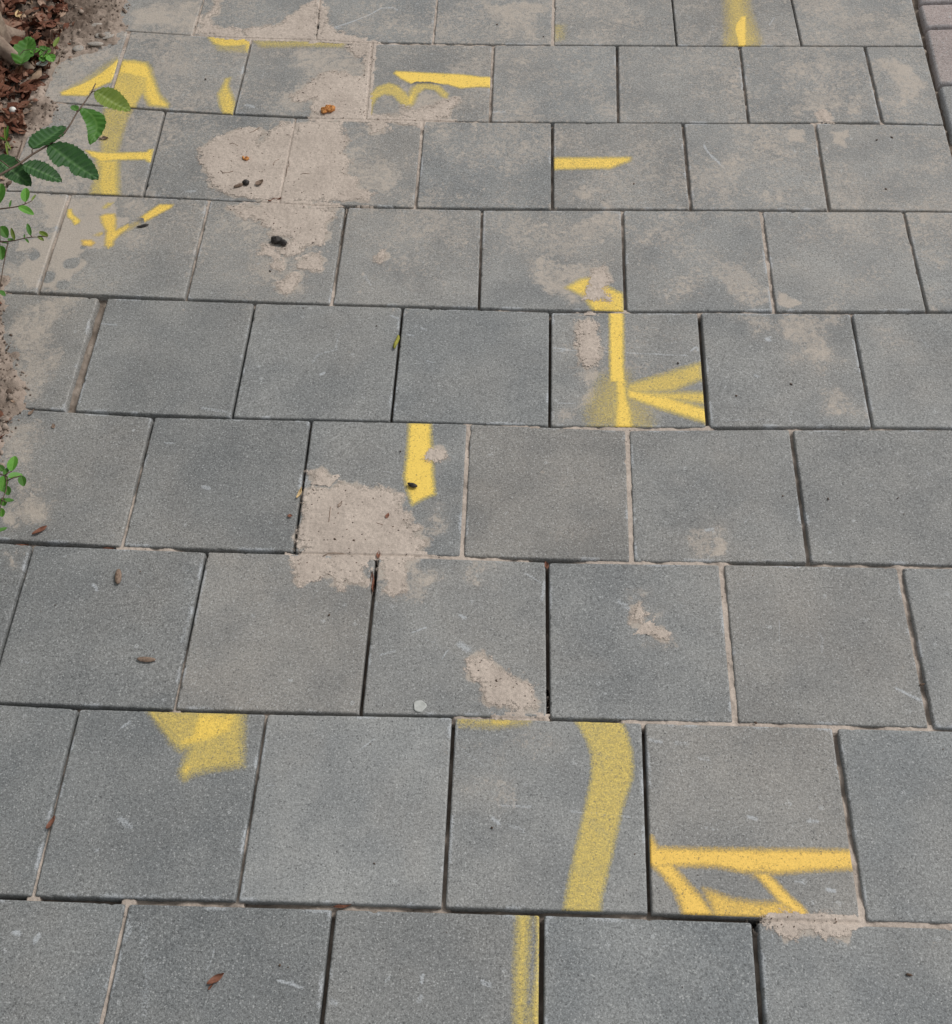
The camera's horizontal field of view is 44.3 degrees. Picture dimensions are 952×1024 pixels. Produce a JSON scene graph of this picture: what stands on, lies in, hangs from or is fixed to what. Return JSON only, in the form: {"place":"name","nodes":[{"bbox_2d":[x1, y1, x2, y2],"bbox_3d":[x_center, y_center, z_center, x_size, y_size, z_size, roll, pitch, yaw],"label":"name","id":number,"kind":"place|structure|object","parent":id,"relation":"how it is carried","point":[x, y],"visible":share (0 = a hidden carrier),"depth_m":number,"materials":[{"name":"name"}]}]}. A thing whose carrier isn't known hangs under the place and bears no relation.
{"place":"outdoors","nodes":[
{"label":"outdoors","id":0,"kind":"place"},
{"bbox_2d":[0,0,130,467],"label":"soil","id":1,"kind":"structure","parent":0,"point":[16,382],"depth_m":2.87,"materials":[{"name":"beige soil"}]},
{"bbox_2d":[0,126,10,154],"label":"grass tuft","id":2,"kind":"object","parent":1,"relation":"on","point":[6,131],"visible":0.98,"depth_m":2.68,"materials":[{"name":"green plant"}]},
{"bbox_2d":[0,456,25,531],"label":"hedge sprig","id":3,"kind":"object","parent":1,"relation":"on","point":[12,462],"visible":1,"depth_m":2.02,"materials":[{"name":"green plant"}]},
{"bbox_2d":[0,12,47,79],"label":"tree","id":4,"kind":"object","parent":1,"relation":"on","point":[7,33],"visible":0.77,"depth_m":2.85,"materials":[{"name":"brown plant"}]},
{"bbox_2d":[0,223,47,295],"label":"hedge sprig","id":5,"kind":"object","parent":1,"relation":"on","point":[4,231],"visible":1,"depth_m":2.30,"materials":[{"name":"green plant"}]},
{"bbox_2d":[0,183,35,214],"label":"hedge sprig","id":6,"kind":"object","parent":5,"relation":"on","point":[25,193],"visible":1,"depth_m":2.28,"materials":[{"name":"green plant"}]},
{"bbox_2d":[0,0,124,437],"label":"leaf litter","id":7,"kind":"object","parent":1,"relation":"on","point":[17,74],"visible":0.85,"depth_m":2.86,"materials":[{"name":"brown plant"}]},
{"bbox_2d":[9,107,15,112],"bbox_3d":[-1.091,-0.947,2.754,0.016,0.014,0.017,-1,55,0],"label":"white pebble","id":8,"kind":"object","parent":7,"relation":"on","point":[12,109],"visible":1,"depth_m":2.75,"materials":[{"name":"stone"}]},
{"bbox_2d":[10,36,59,65],"bbox_3d":[-1.076,-1.130,2.856,0.110,0.017,0.130,-1,55,0],"label":"weed","id":9,"kind":"object","parent":7,"relation":"on","point":[25,48],"visible":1,"depth_m":2.85,"materials":[{"name":"green plant"}]},
{"bbox_2d":[36,61,47,65],"bbox_3d":[-1.056,-1.090,2.843,0.022,0.007,0.023,29,61,19],"label":"dry leaf","id":10,"kind":"object","parent":7,"relation":"on","point":[42,64],"visible":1,"depth_m":2.84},
{"bbox_2d":[72,45,83,50],"bbox_3d":[-0.992,-1.156,2.916,0.030,0.008,0.025,-1,55,0],"label":"stone","id":11,"kind":"object","parent":1,"relation":"on","point":[77,48],"visible":1,"depth_m":2.91,"materials":[{"name":"grey stone"}]},
{"bbox_2d":[87,42,102,45],"bbox_3d":[-0.951,-1.169,2.921,0.042,0.008,0.016,-1,55,0],"label":"stone","id":12,"kind":"object","parent":1,"relation":"on","point":[95,43],"visible":1,"depth_m":2.92,"materials":[{"name":"grey stone"}]},
{"bbox_2d":[94,32,113,39],"bbox_3d":[-0.937,-1.201,2.948,0.050,0.008,0.031,-1,55,0],"label":"stone","id":13,"kind":"object","parent":1,"relation":"on","point":[108,35],"visible":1,"depth_m":2.94,"materials":[{"name":"grey stone"}]},
{"bbox_2d":[0,83,130,185],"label":"hedge twig","id":14,"kind":"object","parent":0,"point":[76,160],"visible":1,"depth_m":1.95,"materials":[{"name":"green plant"}]},
{"bbox_2d":[0,0,951,1023],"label":"ground","id":15,"kind":"structure","parent":0,"point":[547,693],"depth_m":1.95,"materials":[{"name":"beige sand"}]},
{"bbox_2d":[0,544,32,661],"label":"paver","id":16,"kind":"object","parent":15,"relation":"on","point":[14,561],"visible":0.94,"depth_m":2.04,"materials":[{"name":"grey concrete"}]},
{"bbox_2d":[0,192,68,294],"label":"paver","id":17,"kind":"object","parent":15,"relation":"on","point":[25,265],"visible":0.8,"depth_m":2.54,"materials":[{"name":"grey concrete"}]},
{"bbox_2d":[0,705,78,899],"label":"paver","id":18,"kind":"object","parent":15,"relation":"on","point":[35,745],"visible":0.96,"depth_m":1.83,"materials":[{"name":"grey concrete"}]},
{"bbox_2d":[1,294,99,411],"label":"paver","id":19,"kind":"object","parent":15,"relation":"on","point":[49,339],"visible":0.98,"depth_m":2.36,"materials":[{"name":"grey concrete"}]},
{"bbox_2d":[0,900,124,1023],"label":"paver","id":20,"kind":"object","parent":15,"relation":"on","point":[56,960],"visible":0.98,"depth_m":1.67,"materials":[{"name":"grey concrete"}]},
{"bbox_2d":[0,410,153,548],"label":"paver","id":21,"kind":"object","parent":15,"relation":"on","point":[80,472],"visible":0.97,"depth_m":2.17,"materials":[{"name":"grey concrete"}]},
{"bbox_2d":[32,525,46,534],"bbox_3d":[-0.781,0.032,2.093,0.029,0.005,0.010,-32,61,-19],"label":"dry leaf","id":22,"kind":"object","parent":21,"relation":"on","point":[40,529],"visible":1,"depth_m":2.09,"materials":[{"name":"brown plant"}]},
{"bbox_2d":[7,103,164,197],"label":"paver","id":23,"kind":"object","parent":15,"relation":"on","point":[122,157],"visible":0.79,"depth_m":2.69,"materials":[{"name":"grey concrete"}]},
{"bbox_2d":[45,31,126,106],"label":"paver","id":24,"kind":"object","parent":15,"relation":"on","point":[74,80],"visible":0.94,"depth_m":2.86,"materials":[{"name":"grey concrete"}]},
{"bbox_2d":[0,546,206,711],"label":"paver","id":25,"kind":"object","parent":15,"relation":"on","point":[89,634],"visible":0.98,"depth_m":1.98,"materials":[{"name":"grey concrete"}]},
{"bbox_2d":[115,569,121,583],"bbox_3d":[-0.622,0.112,2.034,0.012,0.007,0.031,-1,55,0],"label":"seed husk","id":26,"kind":"object","parent":25,"relation":"on","point":[118,575],"visible":1,"depth_m":2.03,"materials":[{"name":"beige plant"}]},
{"bbox_2d":[137,657,155,661],"bbox_3d":[-0.548,0.245,1.943,0.032,0.004,0.010,-1,55,0],"label":"flat seed","id":27,"kind":"object","parent":25,"relation":"on","point":[146,659],"visible":1,"depth_m":1.94,"materials":[{"name":"beige plant"}]},
{"bbox_2d":[40,195,207,300],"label":"paver","id":28,"kind":"object","parent":15,"relation":"on","point":[106,248],"visible":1,"depth_m":2.51,"materials":[{"name":"grey concrete"}]},
{"bbox_2d":[36,710,264,902],"bbox_3d":[-0.496,0.461,1.829,0.302,0.056,0.300,1,55,2],"label":"paver","id":29,"kind":"object","parent":15,"relation":"on","point":[154,806],"visible":0.98,"depth_m":1.80,"materials":[{"name":"grey concrete"}]},
{"bbox_2d":[46,816,54,828],"bbox_3d":[-0.649,0.474,1.784,0.010,0.007,0.020,-1,55,0],"label":"dry leaf","id":30,"kind":"object","parent":29,"relation":"on","point":[50,823],"visible":1,"depth_m":1.79,"materials":[{"name":"brown plant"}]},
{"bbox_2d":[106,0,202,35],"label":"paver","id":31,"kind":"object","parent":15,"relation":"on","point":[174,17],"visible":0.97,"depth_m":3.00,"materials":[{"name":"grey concrete"}]},
{"bbox_2d":[76,299,253,420],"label":"paver","id":32,"kind":"object","parent":15,"relation":"on","point":[153,359],"visible":0.99,"depth_m":2.33,"materials":[{"name":"grey concrete"}]},
{"bbox_2d":[114,32,249,115],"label":"paver","id":33,"kind":"object","parent":15,"relation":"on","point":[165,73],"visible":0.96,"depth_m":2.86,"materials":[{"name":"grey concrete"}]},
{"bbox_2d":[124,418,310,555],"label":"paver","id":34,"kind":"object","parent":15,"relation":"on","point":[206,486],"visible":0.99,"depth_m":2.15,"materials":[{"name":"grey concrete"}]},
{"bbox_2d":[104,905,331,1023],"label":"paver","id":35,"kind":"object","parent":15,"relation":"on","point":[172,961],"visible":0.99,"depth_m":1.66,"materials":[{"name":"grey concrete"}]},
{"bbox_2d":[207,973,223,983],"bbox_3d":[-0.368,0.659,1.652,0.026,0.006,0.010,-28,59,-17],"label":"dry leaf","id":36,"kind":"object","parent":35,"relation":"on","point":[215,978],"visible":1,"depth_m":1.65,"materials":[{"name":"brown plant"}]},
{"bbox_2d":[145,112,294,202],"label":"paver","id":37,"kind":"object","parent":15,"relation":"on","point":[178,172],"visible":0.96,"depth_m":2.69,"materials":[{"name":"grey concrete"}]},
{"bbox_2d":[242,179,248,185],"bbox_3d":[-0.516,-0.738,2.620,0.016,0.013,0.016,-1,55,0],"label":"dark lump","id":38,"kind":"object","parent":15,"relation":"on","point":[245,182],"visible":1,"depth_m":2.62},
{"bbox_2d":[195,0,319,36],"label":"paver","id":39,"kind":"object","parent":15,"relation":"on","point":[243,14],"visible":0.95,"depth_m":3.01,"materials":[{"name":"grey concrete"}]},
{"bbox_2d":[255,179,262,184],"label":"dry leaf","id":40,"kind":"object","parent":15,"relation":"on","point":[258,182],"visible":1,"depth_m":2.62,"materials":[{"name":"beige plant"}]},
{"bbox_2d":[188,201,345,305],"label":"paver","id":41,"kind":"object","parent":15,"relation":"on","point":[231,266],"visible":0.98,"depth_m":2.48,"materials":[{"name":"grey concrete"}]},
{"bbox_2d":[271,236,286,245],"bbox_3d":[-0.423,-0.582,2.509,0.039,0.016,0.020,14,57,11],"label":"dark lump","id":42,"kind":"object","parent":41,"relation":"on","point":[277,240],"visible":1,"depth_m":2.50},
{"bbox_2d":[177,553,377,715],"bbox_3d":[-0.331,0.214,1.997,0.297,0.056,0.302,1,55,2],"label":"paver","id":43,"kind":"object","parent":15,"relation":"on","point":[267,634],"visible":0.96,"depth_m":1.96,"materials":[{"name":"grey concrete"}]},
{"bbox_2d":[296,487,301,497],"bbox_3d":[-0.323,-0.035,2.132,0.009,0.009,0.024,-1,55,0],"label":"dry leaf","id":44,"kind":"object","parent":15,"relation":"on","point":[299,492],"visible":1,"depth_m":2.13,"materials":[{"name":"yellow plant"}]},
{"bbox_2d":[235,40,367,118],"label":"paver","id":45,"kind":"object","parent":15,"relation":"on","point":[277,74],"visible":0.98,"depth_m":2.86,"materials":[{"name":"grey concrete"}]},
{"bbox_2d":[234,304,401,424],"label":"paver","id":46,"kind":"object","parent":15,"relation":"on","point":[311,364],"visible":1,"depth_m":2.31,"materials":[{"name":"grey concrete"}]},
{"bbox_2d":[393,335,399,348],"bbox_3d":[-0.159,-0.340,2.339,0.008,0.009,0.038,14,57,10],"label":"green pod","id":47,"kind":"object","parent":46,"relation":"on","point":[396,342],"visible":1,"depth_m":2.33,"materials":[{"name":"plant"}]},
{"bbox_2d":[321,105,334,113],"bbox_3d":[-0.350,-0.953,2.764,0.038,0.016,0.025,-20,57,-12],"label":"orange lump","id":48,"kind":"object","parent":15,"relation":"on","point":[328,108],"visible":1,"depth_m":2.76,"materials":[{"name":"orange"}]},
{"bbox_2d":[333,904,349,907],"bbox_3d":[-0.196,0.577,1.713,0.026,0.005,0.007,-1,55,0],"label":"dry leaf","id":49,"kind":"object","parent":15,"relation":"on","point":[340,906],"visible":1,"depth_m":1.71,"materials":[{"name":"brown plant"}]},
{"bbox_2d":[239,715,451,908],"bbox_3d":[-0.194,0.466,1.820,0.298,0.056,0.301,1,55,2],"label":"paver","id":50,"kind":"object","parent":15,"relation":"on","point":[342,805],"visible":0.98,"depth_m":1.79,"materials":[{"name":"grey concrete"}]},
{"bbox_2d":[294,119,420,213],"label":"paver","id":51,"kind":"object","parent":15,"relation":"on","point":[383,167],"visible":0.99,"depth_m":2.66,"materials":[{"name":"grey concrete"}]},
{"bbox_2d":[371,571,374,591],"bbox_3d":[-0.179,0.121,2.025,0.007,0.007,0.043,-1,55,0],"label":"dry leaf","id":52,"kind":"object","parent":15,"relation":"on","point":[373,583],"visible":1,"depth_m":2.02,"materials":[{"name":"brown plant"}]},
{"bbox_2d":[318,0,435,44],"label":"paver","id":53,"kind":"object","parent":15,"relation":"on","point":[408,22],"visible":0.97,"depth_m":2.98,"materials":[{"name":"grey concrete"}]},
{"bbox_2d":[296,421,465,567],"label":"paver","id":54,"kind":"object","parent":15,"relation":"on","point":[368,454],"visible":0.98,"depth_m":2.17,"materials":[{"name":"grey concrete"}]},
{"bbox_2d":[407,482,416,487],"bbox_3d":[-0.116,-0.049,2.136,0.018,0.009,0.011,-1,55,0],"label":"dark lump","id":55,"kind":"object","parent":54,"relation":"on","point":[413,485],"visible":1,"depth_m":2.13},
{"bbox_2d":[334,208,480,312],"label":"paver","id":56,"kind":"object","parent":15,"relation":"on","point":[431,261],"visible":0.99,"depth_m":2.48,"materials":[{"name":"grey concrete"}]},
{"bbox_2d":[370,45,491,122],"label":"paver","id":57,"kind":"object","parent":15,"relation":"on","point":[415,76],"visible":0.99,"depth_m":2.83,"materials":[{"name":"grey concrete"}]},
{"bbox_2d":[324,910,538,1023],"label":"paver","id":58,"kind":"object","parent":15,"relation":"on","point":[404,968],"visible":1,"depth_m":1.66,"materials":[{"name":"grey concrete"}]},
{"bbox_2d":[363,557,545,717],"bbox_3d":[-0.029,0.220,1.987,0.296,0.056,0.299,1,55,2],"label":"paver","id":59,"kind":"object","parent":15,"relation":"on","point":[423,646],"visible":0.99,"depth_m":1.96,"materials":[{"name":"grey concrete"}]},
{"bbox_2d":[414,700,426,711],"bbox_3d":[-0.090,0.314,1.889,0.021,0.002,0.021,-1,55,0],"label":"chewing gum","id":60,"kind":"object","parent":59,"relation":"on","point":[420,706],"visible":1,"depth_m":1.89,"materials":[{"name":"white rubber"}]},
{"bbox_2d":[393,308,548,427],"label":"paver","id":61,"kind":"object","parent":15,"relation":"on","point":[476,367],"visible":1,"depth_m":2.30,"materials":[{"name":"grey concrete"}]},
{"bbox_2d":[417,122,550,211],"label":"paver","id":62,"kind":"object","parent":15,"relation":"on","point":[482,167],"visible":0.99,"depth_m":2.65,"materials":[{"name":"grey concrete"}]},
{"bbox_2d":[434,0,551,45],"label":"paver","id":63,"kind":"object","parent":15,"relation":"on","point":[475,22],"visible":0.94,"depth_m":2.96,"materials":[{"name":"grey concrete"}]},
{"bbox_2d":[446,718,646,915],"bbox_3d":[0.110,0.472,1.810,0.297,0.056,0.300,1,55,2],"label":"paver","id":64,"kind":"object","parent":15,"relation":"on","point":[558,806],"visible":1,"depth_m":1.78,"materials":[{"name":"grey concrete"}]},
{"bbox_2d":[464,425,628,563],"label":"paver","id":65,"kind":"object","parent":15,"relation":"on","point":[548,495],"visible":0.98,"depth_m":2.12,"materials":[{"name":"grey concrete"}]},
{"bbox_2d":[480,211,623,315],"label":"paver","id":66,"kind":"object","parent":15,"relation":"on","point":[539,261],"visible":0.97,"depth_m":2.47,"materials":[{"name":"grey concrete"}]},
{"bbox_2d":[492,46,616,126],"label":"paver","id":67,"kind":"object","parent":15,"relation":"on","point":[552,85],"visible":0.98,"depth_m":2.81,"materials":[{"name":"grey concrete"}]},
{"bbox_2d":[554,0,675,49],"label":"paver","id":68,"kind":"object","parent":15,"relation":"on","point":[629,23],"visible":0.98,"depth_m":2.95,"materials":[{"name":"grey concrete"}]},
{"bbox_2d":[553,123,688,211],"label":"paver","id":69,"kind":"object","parent":15,"relation":"on","point":[602,167],"visible":0.99,"depth_m":2.64,"materials":[{"name":"grey concrete"}]},
{"bbox_2d":[551,313,705,428],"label":"paver","id":70,"kind":"object","parent":15,"relation":"on","point":[639,377],"visible":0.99,"depth_m":2.29,"materials":[{"name":"grey concrete"}]},
{"bbox_2d":[549,563,731,722],"bbox_3d":[0.271,0.227,1.978,0.295,0.055,0.296,1,55,2],"label":"paver","id":71,"kind":"object","parent":15,"relation":"on","point":[606,665],"visible":1,"depth_m":1.95,"materials":[{"name":"grey concrete"}]},
{"bbox_2d":[543,916,758,1023],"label":"paver","id":72,"kind":"object","parent":15,"relation":"on","point":[623,971],"visible":1,"depth_m":1.65,"materials":[{"name":"grey concrete"}]},
{"bbox_2d":[618,46,746,126],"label":"paver","id":73,"kind":"object","parent":15,"relation":"on","point":[682,86],"visible":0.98,"depth_m":2.81,"materials":[{"name":"grey concrete"}]},
{"bbox_2d":[623,211,771,313],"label":"paver","id":74,"kind":"object","parent":15,"relation":"on","point":[676,262],"visible":0.98,"depth_m":2.46,"materials":[{"name":"grey concrete"}]},
{"bbox_2d":[630,430,805,566],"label":"paver","id":75,"kind":"object","parent":15,"relation":"on","point":[714,496],"visible":0.97,"depth_m":2.12,"materials":[{"name":"grey concrete"}]},
{"bbox_2d":[671,0,799,48],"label":"paver","id":76,"kind":"object","parent":15,"relation":"on","point":[738,24],"visible":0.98,"depth_m":2.95,"materials":[{"name":"grey concrete"}]},
{"bbox_2d":[644,724,857,926],"bbox_3d":[0.411,0.478,1.800,0.300,0.056,0.299,1,55,2],"label":"paver","id":77,"kind":"object","parent":15,"relation":"on","point":[746,823],"visible":0.99,"depth_m":1.77,"materials":[{"name":"grey concrete"}]},
{"bbox_2d":[684,124,826,212],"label":"paver","id":78,"kind":"object","parent":15,"relation":"on","point":[757,167],"visible":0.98,"depth_m":2.63,"materials":[{"name":"grey concrete"}]},
{"bbox_2d":[700,313,870,429],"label":"paver","id":79,"kind":"object","parent":15,"relation":"on","point":[757,364],"visible":0.98,"depth_m":2.28,"materials":[{"name":"grey concrete"}]},
{"bbox_2d":[740,47,879,124],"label":"paver","id":80,"kind":"object","parent":15,"relation":"on","point":[792,85],"visible":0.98,"depth_m":2.80,"materials":[{"name":"grey concrete"}]},
{"bbox_2d":[724,565,926,727],"bbox_3d":[0.574,0.231,1.968,0.300,0.056,0.298,1,55,2],"label":"paver","id":81,"kind":"object","parent":15,"relation":"on","point":[806,642],"visible":0.98,"depth_m":1.94,"materials":[{"name":"grey concrete"}]},
{"bbox_2d":[763,212,924,313],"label":"paver","id":82,"kind":"object","parent":15,"relation":"on","point":[838,262],"visible":0.98,"depth_m":2.45,"materials":[{"name":"grey concrete"}]},
{"bbox_2d":[754,923,951,1023],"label":"paver","id":83,"kind":"object","parent":15,"relation":"on","point":[859,976],"visible":0.97,"depth_m":1.64,"materials":[{"name":"grey concrete"}]},
{"bbox_2d":[790,0,922,49],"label":"paver","id":84,"kind":"object","parent":15,"relation":"on","point":[864,24],"visible":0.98,"depth_m":2.94,"materials":[{"name":"grey concrete"}]},
{"bbox_2d":[793,430,951,566],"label":"paver","id":85,"kind":"object","parent":15,"relation":"on","point":[862,480],"visible":0.99,"depth_m":2.11,"materials":[{"name":"grey concrete"}]},
{"bbox_2d":[816,124,951,213],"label":"paver","id":86,"kind":"object","parent":15,"relation":"on","point":[909,167],"visible":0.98,"depth_m":2.62,"materials":[{"name":"grey concrete"}]},
{"bbox_2d":[837,729,951,923],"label":"paver","id":87,"kind":"object","parent":15,"relation":"on","point":[898,787],"visible":0.98,"depth_m":1.77,"materials":[{"name":"grey concrete"}]},
{"bbox_2d":[852,314,951,430],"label":"paver","id":88,"kind":"object","parent":15,"relation":"on","point":[905,362],"visible":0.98,"depth_m":2.29,"materials":[{"name":"grey concrete"}]},
{"bbox_2d":[865,47,942,125],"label":"paver","id":89,"kind":"object","parent":15,"relation":"on","point":[903,86],"visible":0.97,"depth_m":2.79,"materials":[{"name":"grey concrete"}]},
{"bbox_2d":[902,568,951,730],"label":"paver","id":90,"kind":"object","parent":15,"relation":"on","point":[928,592],"visible":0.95,"depth_m":1.95,"materials":[{"name":"grey concrete"}]},
{"bbox_2d":[904,212,951,313],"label":"paver","id":91,"kind":"object","parent":15,"relation":"on","point":[930,236],"visible":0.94,"depth_m":2.46,"materials":[{"name":"grey concrete"}]},
{"bbox_2d":[918,5,951,34],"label":"edging brick","id":92,"kind":"object","parent":15,"relation":"on","point":[935,17],"visible":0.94,"depth_m":2.95,"materials":[{"name":"concrete"}]},
{"bbox_2d":[918,0,951,9],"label":"edging brick","id":93,"kind":"object","parent":15,"relation":"on","point":[933,2],"visible":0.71,"depth_m":3.00,"materials":[{"name":"concrete"}]},
{"bbox_2d":[924,30,951,90],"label":"edging brick","id":94,"kind":"object","parent":15,"relation":"on","point":[939,46],"visible":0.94,"depth_m":2.86,"materials":[{"name":"concrete"}]},
{"bbox_2d":[938,87,951,144],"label":"edging brick","id":95,"kind":"object","parent":15,"relation":"on","point":[945,95],"visible":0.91,"depth_m":2.76,"materials":[{"name":"grey concrete"}]},
{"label":"pavement","id":96,"kind":"structure","parent":0,"visible":0},
{"bbox_2d":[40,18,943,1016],"bbox_3d":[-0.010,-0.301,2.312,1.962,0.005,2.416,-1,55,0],"label":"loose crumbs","id":97,"kind":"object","parent":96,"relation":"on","point":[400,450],"visible":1,"depth_m":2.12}
]}

